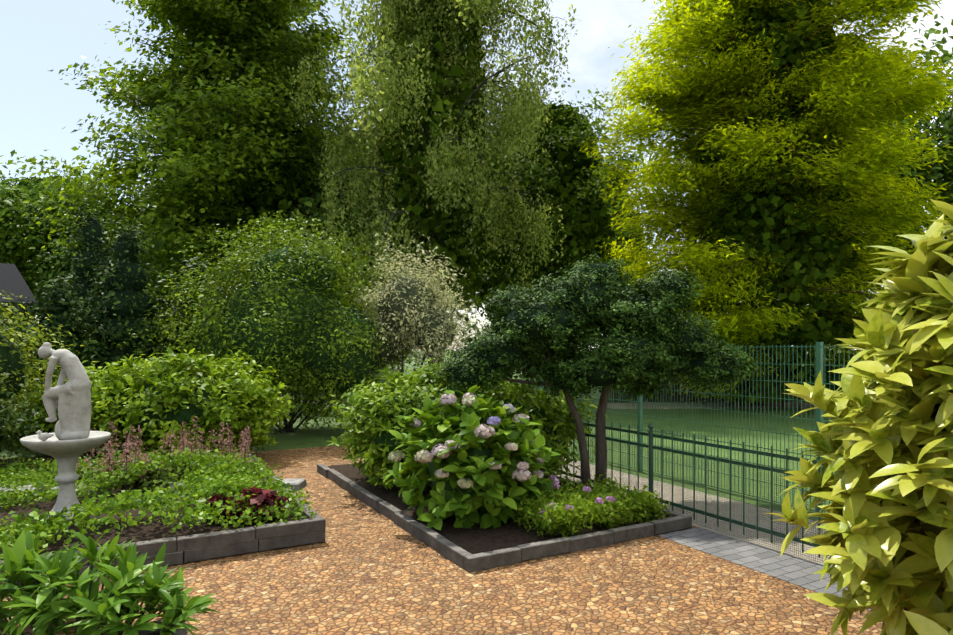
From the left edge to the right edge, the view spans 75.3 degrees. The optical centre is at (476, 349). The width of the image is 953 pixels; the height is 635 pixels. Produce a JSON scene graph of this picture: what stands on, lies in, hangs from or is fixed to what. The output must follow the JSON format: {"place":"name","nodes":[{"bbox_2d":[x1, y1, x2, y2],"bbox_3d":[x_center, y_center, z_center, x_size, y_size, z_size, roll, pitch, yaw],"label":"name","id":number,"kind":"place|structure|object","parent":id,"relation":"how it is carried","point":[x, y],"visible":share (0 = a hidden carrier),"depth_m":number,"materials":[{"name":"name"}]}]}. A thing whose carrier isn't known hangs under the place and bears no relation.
{"place":"outdoors","nodes":[
{"label":"outdoors","id":0,"kind":"place"},
{"bbox_2d":[0,420,4,442],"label":"shrub","id":1,"kind":"object","parent":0,"point":[1,438],"visible":0.33,"depth_m":8.26,"materials":[{"name":"green plant"}]},
{"bbox_2d":[0,448,306,559],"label":"bed soil","id":2,"kind":"structure","parent":0,"point":[146,532],"depth_m":5.68,"materials":[{"name":"brown soil"}]},
{"bbox_2d":[0,371,58,467],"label":"shrub","id":3,"kind":"object","parent":2,"relation":"on","point":[5,418],"visible":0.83,"depth_m":8.26,"materials":[{"name":"green plant"}]},
{"bbox_2d":[0,290,83,459],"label":"yellow shrub","id":4,"kind":"object","parent":2,"relation":"on","point":[28,378],"visible":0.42,"depth_m":9.29,"materials":[{"name":"plant"}]},
{"bbox_2d":[0,333,24,409],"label":"shrub","id":5,"kind":"object","parent":4,"relation":"attached to","point":[6,354],"visible":0.54,"depth_m":9.05,"materials":[{"name":"green plant"}]},
{"bbox_2d":[20,342,110,521],"bbox_3d":[-3.930,0.770,5.926,0.730,1.687,0.730,0,0,-2],"label":"statue birdbath","id":6,"kind":"object","parent":2,"relation":"on","point":[69,441],"visible":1,"depth_m":5.85,"materials":[{"name":"grey stone"}]},
{"bbox_2d":[25,374,244,443],"bbox_3d":[-5.596,0.989,10.072,3.689,1.230,1.811,0,0,-2],"label":"lime shrub","id":7,"kind":"object","parent":2,"relation":"on","point":[180,416],"visible":0.06,"depth_m":9.31,"materials":[{"name":"green plant"}]},
{"bbox_2d":[1,344,295,455],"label":"shrub","id":8,"kind":"object","parent":2,"relation":"on","point":[112,381],"visible":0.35,"depth_m":9.40,"materials":[{"name":"green plant"}]},
{"bbox_2d":[0,479,306,498],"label":"stepping stones","id":9,"kind":"object","parent":2,"relation":"on","point":[296,484],"visible":0.12,"depth_m":6.96,"materials":[{"name":"grey stone"}]},
{"bbox_2d":[0,443,317,559],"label":"ground cover foliage","id":10,"kind":"object","parent":2,"relation":"on","point":[124,501],"visible":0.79,"depth_m":5.94,"materials":[{"name":"green plant"}]},
{"bbox_2d":[76,448,251,494],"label":"flowering plants","id":11,"kind":"object","parent":2,"relation":"on","point":[155,476],"visible":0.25,"depth_m":7.14,"materials":[{"name":"green plant"}]},
{"bbox_2d":[76,417,255,490],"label":"flowering plants","id":12,"kind":"object","parent":2,"relation":"on","point":[186,442],"depth_m":7.42,"materials":[{"name":"plant"}]},
{"bbox_2d":[211,500,264,515],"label":"red-leaved plant","id":13,"kind":"object","parent":2,"relation":"on","point":[215,506],"visible":0.23,"depth_m":5.76,"materials":[{"name":"red plant"}]},
{"bbox_2d":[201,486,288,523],"bbox_3d":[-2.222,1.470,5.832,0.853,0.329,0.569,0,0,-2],"label":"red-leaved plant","id":14,"kind":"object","parent":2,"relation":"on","point":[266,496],"visible":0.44,"depth_m":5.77,"materials":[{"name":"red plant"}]},
{"bbox_2d":[0,445,881,634],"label":"gravel path","id":15,"kind":"structure","parent":0,"point":[364,569],"depth_m":4.59,"materials":[{"name":"brown gravel"}]},
{"bbox_2d":[0,528,219,634],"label":"plant","id":16,"kind":"object","parent":15,"relation":"on","point":[21,557],"depth_m":3.65,"materials":[{"name":"green plant"}]},
{"bbox_2d":[104,620,187,634],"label":"bed kerb","id":17,"kind":"structure","parent":15,"relation":"on","point":[180,631],"depth_m":3.66,"materials":[{"name":"concrete"}]},
{"bbox_2d":[0,451,325,584],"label":"bed kerb","id":18,"kind":"structure","parent":15,"relation":"on","point":[205,546],"depth_m":5.34,"materials":[{"name":"concrete"}]},
{"bbox_2d":[317,464,691,572],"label":"bed kerb","id":19,"kind":"structure","parent":15,"relation":"on","point":[467,561],"depth_m":5.65,"materials":[{"name":"concrete"}]},
{"bbox_2d":[327,463,669,553],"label":"bed soil","id":20,"kind":"structure","parent":19,"relation":"in","point":[475,538],"depth_m":5.89,"materials":[{"name":"brown soil"}]},
{"bbox_2d":[370,391,556,462],"bbox_3d":[-0.161,1.002,8.187,2.432,1.116,1.810,0,0,-2],"label":"bush","id":21,"kind":"object","parent":20,"relation":"on","point":[381,439],"visible":0.04,"depth_m":7.51,"materials":[{"name":"green plant"}]},
{"bbox_2d":[426,430,500,497],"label":"hydrangea bush","id":22,"kind":"object","parent":20,"relation":"on","point":[432,468],"visible":0.1,"depth_m":5.99,"materials":[{"name":"green plant"}]},
{"bbox_2d":[322,354,607,492],"bbox_3d":[-0.144,0.870,8.129,3.580,1.641,2.864,0,0,-2],"label":"shrub","id":23,"kind":"object","parent":20,"relation":"on","point":[382,467],"visible":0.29,"depth_m":7.57,"materials":[{"name":"green plant"}]},
{"bbox_2d":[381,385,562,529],"bbox_3d":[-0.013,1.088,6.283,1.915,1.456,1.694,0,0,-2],"label":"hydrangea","id":24,"kind":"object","parent":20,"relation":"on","point":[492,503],"depth_m":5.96,"materials":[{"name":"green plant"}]},
{"bbox_2d":[506,474,671,537],"bbox_3d":[1.028,1.525,6.257,1.636,0.396,1.196,0,0,-30],"label":"flowering plant","id":25,"kind":"object","parent":20,"relation":"on","point":[629,505],"visible":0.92,"depth_m":5.93,"materials":[{"name":"green plant"}]},
{"bbox_2d":[538,474,617,513],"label":"bed flowers","id":26,"kind":"object","parent":25,"relation":"on","point":[585,488],"visible":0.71,"depth_m":5.89,"materials":[{"name":"purple plant"}]},
{"bbox_2d":[446,263,735,387],"bbox_3d":[1.373,-0.307,7.484,3.468,1.537,1.312,0,0,-2],"label":"tree","id":27,"kind":"object","parent":20,"relation":"on","point":[596,378],"visible":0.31,"depth_m":7.15,"materials":[{"name":"green plant"}]},
{"bbox_2d":[426,254,761,486],"bbox_3d":[1.369,0.298,7.473,3.954,2.980,1.837,0,0,-2],"label":"tree","id":28,"kind":"object","parent":20,"relation":"on","point":[631,372],"depth_m":7.16,"materials":[{"name":"green plant"}]},
{"bbox_2d":[550,414,843,557],"bbox_3d":[1.195,1.229,8.095,0.102,1.110,9.670,0,0,-29],"label":"picket fence","id":29,"kind":"object","parent":15,"relation":"on","point":[650,435],"visible":0.29,"depth_m":6.20,"materials":[{"name":"green metal"}]},
{"bbox_2d":[550,436,904,563],"bbox_3d":[1.187,1.429,8.150,0.028,0.690,9.500,0,0,-29],"label":"fence netting","id":30,"kind":"object","parent":29,"relation":"attached to","point":[622,460],"depth_m":6.01,"materials":[{"name":"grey metal"}]},
{"bbox_2d":[658,527,870,610],"bbox_3d":[3.806,1.784,2.799,0.575,0.001,7.499,0,0,-29],"label":"paving strip","id":31,"kind":"object","parent":15,"relation":"on","point":[789,568],"depth_m":5.28,"materials":[{"name":"stone"}]},
{"bbox_2d":[764,199,952,634],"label":"shrub","id":32,"kind":"object","parent":15,"relation":"on","point":[882,564],"depth_m":2.86,"materials":[{"name":"plant"}]},
{"bbox_2d":[0,351,903,533],"bbox_3d":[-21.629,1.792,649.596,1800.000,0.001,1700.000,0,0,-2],"label":"terrain","id":33,"kind":"structure","parent":0,"point":[298,438],"depth_m":12.49,"materials":[{"name":"green plant"}]},
{"bbox_2d":[0,162,18,237],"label":"tree","id":34,"kind":"object","parent":33,"relation":"on","point":[17,170],"visible":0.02,"depth_m":54.79,"materials":[{"name":"green plant"}]},
{"bbox_2d":[0,305,21,325],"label":"house walls","id":35,"kind":"structure","parent":33,"relation":"on","point":[5,312],"depth_m":24.14,"materials":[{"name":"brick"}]},
{"bbox_2d":[0,263,37,305],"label":"house roof","id":36,"kind":"structure","parent":35,"relation":"on","point":[12,281],"depth_m":25.13,"materials":[{"name":"grey"}]},
{"bbox_2d":[0,296,42,354],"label":"bush","id":37,"kind":"object","parent":33,"relation":"on","point":[17,313],"visible":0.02,"depth_m":12.81,"materials":[{"name":"green plant"}]},
{"bbox_2d":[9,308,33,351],"bbox_3d":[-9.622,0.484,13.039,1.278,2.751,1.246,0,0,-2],"label":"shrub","id":38,"kind":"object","parent":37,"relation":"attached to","point":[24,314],"visible":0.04,"depth_m":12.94,"materials":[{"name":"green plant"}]},
{"bbox_2d":[0,266,117,447],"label":"bush","id":39,"kind":"object","parent":33,"relation":"on","point":[80,327],"visible":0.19,"depth_m":11.91,"materials":[{"name":"green plant"}]},
{"bbox_2d":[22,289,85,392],"bbox_3d":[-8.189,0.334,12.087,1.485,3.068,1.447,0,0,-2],"label":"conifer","id":40,"kind":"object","parent":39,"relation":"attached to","point":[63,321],"visible":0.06,"depth_m":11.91,"materials":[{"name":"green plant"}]},
{"bbox_2d":[0,168,125,310],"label":"tree","id":41,"kind":"object","parent":33,"relation":"on","point":[4,185],"depth_m":50.12,"materials":[{"name":"green plant"}]},
{"bbox_2d":[0,176,89,312],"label":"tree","id":42,"kind":"object","parent":41,"relation":"attached to","point":[11,257],"visible":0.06,"depth_m":51.36,"materials":[{"name":"green plant"}]},
{"bbox_2d":[6,191,143,309],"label":"tree","id":43,"kind":"object","parent":33,"relation":"on","point":[53,274],"depth_m":49.02,"materials":[{"name":"green plant"}]},
{"bbox_2d":[37,202,115,336],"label":"tree","id":44,"kind":"object","parent":33,"relation":"on","point":[78,249],"visible":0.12,"depth_m":13.99,"materials":[{"name":"green plant"}]},
{"bbox_2d":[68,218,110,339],"bbox_3d":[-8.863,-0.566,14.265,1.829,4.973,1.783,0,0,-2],"label":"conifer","id":45,"kind":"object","parent":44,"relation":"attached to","point":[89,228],"visible":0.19,"depth_m":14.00,"materials":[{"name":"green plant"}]},
{"bbox_2d":[65,201,157,325],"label":"tree","id":46,"kind":"object","parent":33,"relation":"on","point":[115,253],"depth_m":47.51,"materials":[{"name":"green plant"}]},
{"bbox_2d":[79,208,177,338],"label":"tree","id":47,"kind":"object","parent":33,"relation":"on","point":[132,233],"depth_m":33.72,"materials":[{"name":"green plant"}]},
{"bbox_2d":[154,262,172,329],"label":"inner tree foliage","id":48,"kind":"object","parent":47,"relation":"attached to","point":[159,309],"depth_m":35.28,"materials":[{"name":"green plant"}]},
{"bbox_2d":[76,220,182,377],"bbox_3d":[-7.506,-0.491,13.370,3.610,4.643,3.203,0,0,-2],"label":"conifer","id":49,"kind":"object","parent":33,"relation":"on","point":[139,329],"visible":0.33,"depth_m":12.91,"materials":[{"name":"green plant"}]},
{"bbox_2d":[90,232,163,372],"bbox_3d":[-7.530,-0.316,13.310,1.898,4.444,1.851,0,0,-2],"label":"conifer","id":50,"kind":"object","parent":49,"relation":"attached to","point":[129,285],"visible":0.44,"depth_m":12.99,"materials":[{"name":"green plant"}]},
{"bbox_2d":[0,0,386,304],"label":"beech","id":51,"kind":"object","parent":33,"relation":"on","point":[168,120],"depth_m":25.63,"materials":[{"name":"green plant"}]},
{"bbox_2d":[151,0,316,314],"bbox_3d":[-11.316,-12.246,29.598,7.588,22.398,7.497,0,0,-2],"label":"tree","id":52,"kind":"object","parent":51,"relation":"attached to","point":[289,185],"visible":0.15,"depth_m":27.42,"materials":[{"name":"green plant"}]},
{"bbox_2d":[156,251,250,414],"bbox_3d":[-6.246,-0.198,14.063,2.936,4.051,3.079,0,0,-2],"label":"tree","id":53,"kind":"object","parent":33,"relation":"on","point":[184,287],"visible":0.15,"depth_m":13.71,"materials":[{"name":"green plant"}]},
{"bbox_2d":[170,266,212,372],"bbox_3d":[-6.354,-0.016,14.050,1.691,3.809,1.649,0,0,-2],"label":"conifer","id":54,"kind":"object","parent":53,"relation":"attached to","point":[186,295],"visible":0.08,"depth_m":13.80,"materials":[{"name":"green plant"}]},
{"bbox_2d":[115,211,438,432],"bbox_3d":[-4.046,-0.532,13.441,6.530,4.669,5.290,0,0,-2],"label":"round shrub","id":55,"kind":"object","parent":33,"relation":"on","point":[306,391],"depth_m":12.35,"materials":[{"name":"green plant"}]},
{"bbox_2d":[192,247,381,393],"bbox_3d":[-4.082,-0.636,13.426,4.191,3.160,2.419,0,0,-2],"label":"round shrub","id":56,"kind":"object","parent":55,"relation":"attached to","point":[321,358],"visible":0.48,"depth_m":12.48,"materials":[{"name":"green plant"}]},
{"bbox_2d":[240,157,486,320],"bbox_3d":[-5.182,-3.860,30.642,11.684,11.305,13.667,0,0,-2],"label":"tree","id":57,"kind":"object","parent":33,"relation":"on","point":[317,214],"depth_m":26.39,"materials":[{"name":"green plant"}]},
{"bbox_2d":[315,173,387,314],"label":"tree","id":58,"kind":"object","parent":57,"relation":"attached to","point":[338,195],"visible":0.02,"depth_m":28.41,"materials":[{"name":"green plant"}]},
{"bbox_2d":[282,111,482,377],"bbox_3d":[-6.689,-6.381,39.541,16.536,16.366,16.879,0,0,-2],"label":"tree","id":59,"kind":"object","parent":33,"relation":"on","point":[466,320],"depth_m":35.97,"materials":[{"name":"green plant"}]},
{"bbox_2d":[343,232,479,383],"bbox_3d":[-1.390,-0.351,13.024,3.091,4.287,2.677,0,0,-2],"label":"shrub","id":60,"kind":"object","parent":33,"relation":"on","point":[439,303],"depth_m":12.65,"materials":[{"name":"green plant"}]},
{"bbox_2d":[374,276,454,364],"bbox_3d":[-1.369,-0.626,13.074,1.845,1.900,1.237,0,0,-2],"label":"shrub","id":61,"kind":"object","parent":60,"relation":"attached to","point":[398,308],"visible":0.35,"depth_m":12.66,"materials":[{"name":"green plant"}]},
{"bbox_2d":[288,0,581,368],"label":"birch","id":62,"kind":"object","parent":33,"relation":"on","point":[521,102],"depth_m":22.80,"materials":[{"name":"green plant"}]},
{"bbox_2d":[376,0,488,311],"bbox_3d":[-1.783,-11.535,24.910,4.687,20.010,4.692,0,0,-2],"label":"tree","id":63,"kind":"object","parent":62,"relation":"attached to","point":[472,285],"visible":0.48,"depth_m":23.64,"materials":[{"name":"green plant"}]},
{"bbox_2d":[459,85,664,379],"bbox_3d":[3.626,-5.391,31.223,12.427,14.387,12.430,0,0,-2],"label":"tree","id":64,"kind":"object","parent":33,"relation":"on","point":[528,175],"depth_m":27.88,"materials":[{"name":"green plant"}]},
{"bbox_2d":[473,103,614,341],"bbox_3d":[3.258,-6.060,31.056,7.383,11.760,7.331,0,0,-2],"label":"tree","id":65,"kind":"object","parent":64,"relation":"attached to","point":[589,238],"visible":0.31,"depth_m":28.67,"materials":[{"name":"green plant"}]},
{"bbox_2d":[582,159,681,350],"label":"tree","id":66,"kind":"object","parent":33,"relation":"on","point":[620,203],"depth_m":40.56,"materials":[{"name":"green plant"}]},
{"bbox_2d":[607,183,650,287],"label":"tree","id":67,"kind":"object","parent":66,"relation":"attached to","point":[620,240],"visible":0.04,"depth_m":41.30,"materials":[{"name":"green plant"}]},
{"bbox_2d":[608,367,893,401],"bbox_3d":[18.968,1.185,21.917,29.052,1.201,0.148,0,0,-3],"label":"hedge","id":68,"kind":"object","parent":33,"relation":"on","point":[670,397],"visible":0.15,"depth_m":21.23,"materials":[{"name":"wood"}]},
{"bbox_2d":[576,0,952,405],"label":"tree","id":69,"kind":"object","parent":33,"relation":"on","point":[686,16],"depth_m":17.57,"materials":[{"name":"green plant"}]},
{"bbox_2d":[622,13,952,359],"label":"tree","id":70,"kind":"object","parent":33,"relation":"on","point":[947,56],"depth_m":29.45,"materials":[{"name":"green plant"}]},
{"bbox_2d":[793,32,930,275],"bbox_3d":[18.946,-10.398,34.682,10.776,13.228,10.660,0,0,-2],"label":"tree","id":71,"kind":"object","parent":70,"relation":"attached to","point":[879,226],"depth_m":30.65,"materials":[{"name":"green plant"}]},
{"bbox_2d":[861,52,952,252],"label":"tree","id":72,"kind":"object","parent":33,"relation":"on","point":[948,200],"depth_m":30.78,"materials":[{"name":"green plant"}]},
{"bbox_2d":[935,105,952,238],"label":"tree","id":73,"kind":"object","parent":72,"relation":"attached to","point":[950,176],"visible":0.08,"depth_m":32.96,"materials":[{"name":"green plant"}]},
{"bbox_2d":[393,394,544,488],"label":"hydrangea flowers","id":74,"kind":"object","parent":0,"point":[447,455],"visible":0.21,"depth_m":5.72,"materials":[{"name":"plant"}]},
{"bbox_2d":[0,0,952,350],"label":"sky","id":75,"kind":"structure","parent":0,"point":[37,37],"materials":[{"name":"white"}]},
{"bbox_2d":[273,390,831,566],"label":"sand path","id":76,"kind":"structure","parent":0,"point":[712,526],"depth_m":6.63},
{"bbox_2d":[167,342,896,512],"bbox_3d":[-10.064,0.849,13.372,17.700,1.871,35.877,0,0,-29],"label":"fence","id":77,"kind":"object","parent":76,"relation":"on","point":[819,346],"visible":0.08,"depth_m":7.53,"materials":[{"name":"green metal"}]},
{"bbox_2d":[597,402,815,408],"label":"track ground","id":78,"kind":"structure","parent":0,"point":[717,405],"depth_m":19.51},
{"bbox_2d":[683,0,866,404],"bbox_3d":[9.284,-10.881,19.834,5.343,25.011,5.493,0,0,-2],"label":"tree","id":79,"kind":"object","parent":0,"point":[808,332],"visible":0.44,"depth_m":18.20,"materials":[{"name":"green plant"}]},
{"bbox_2d":[901,403,947,535],"bbox_3d":[2.838,0.544,3.135,1.423,1.840,1.356,0,0,-2],"label":"shrub","id":80,"kind":"object","parent":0,"point":[934,529],"visible":0.02,"depth_m":2.96,"materials":[{"name":"green plant"}]}
]}

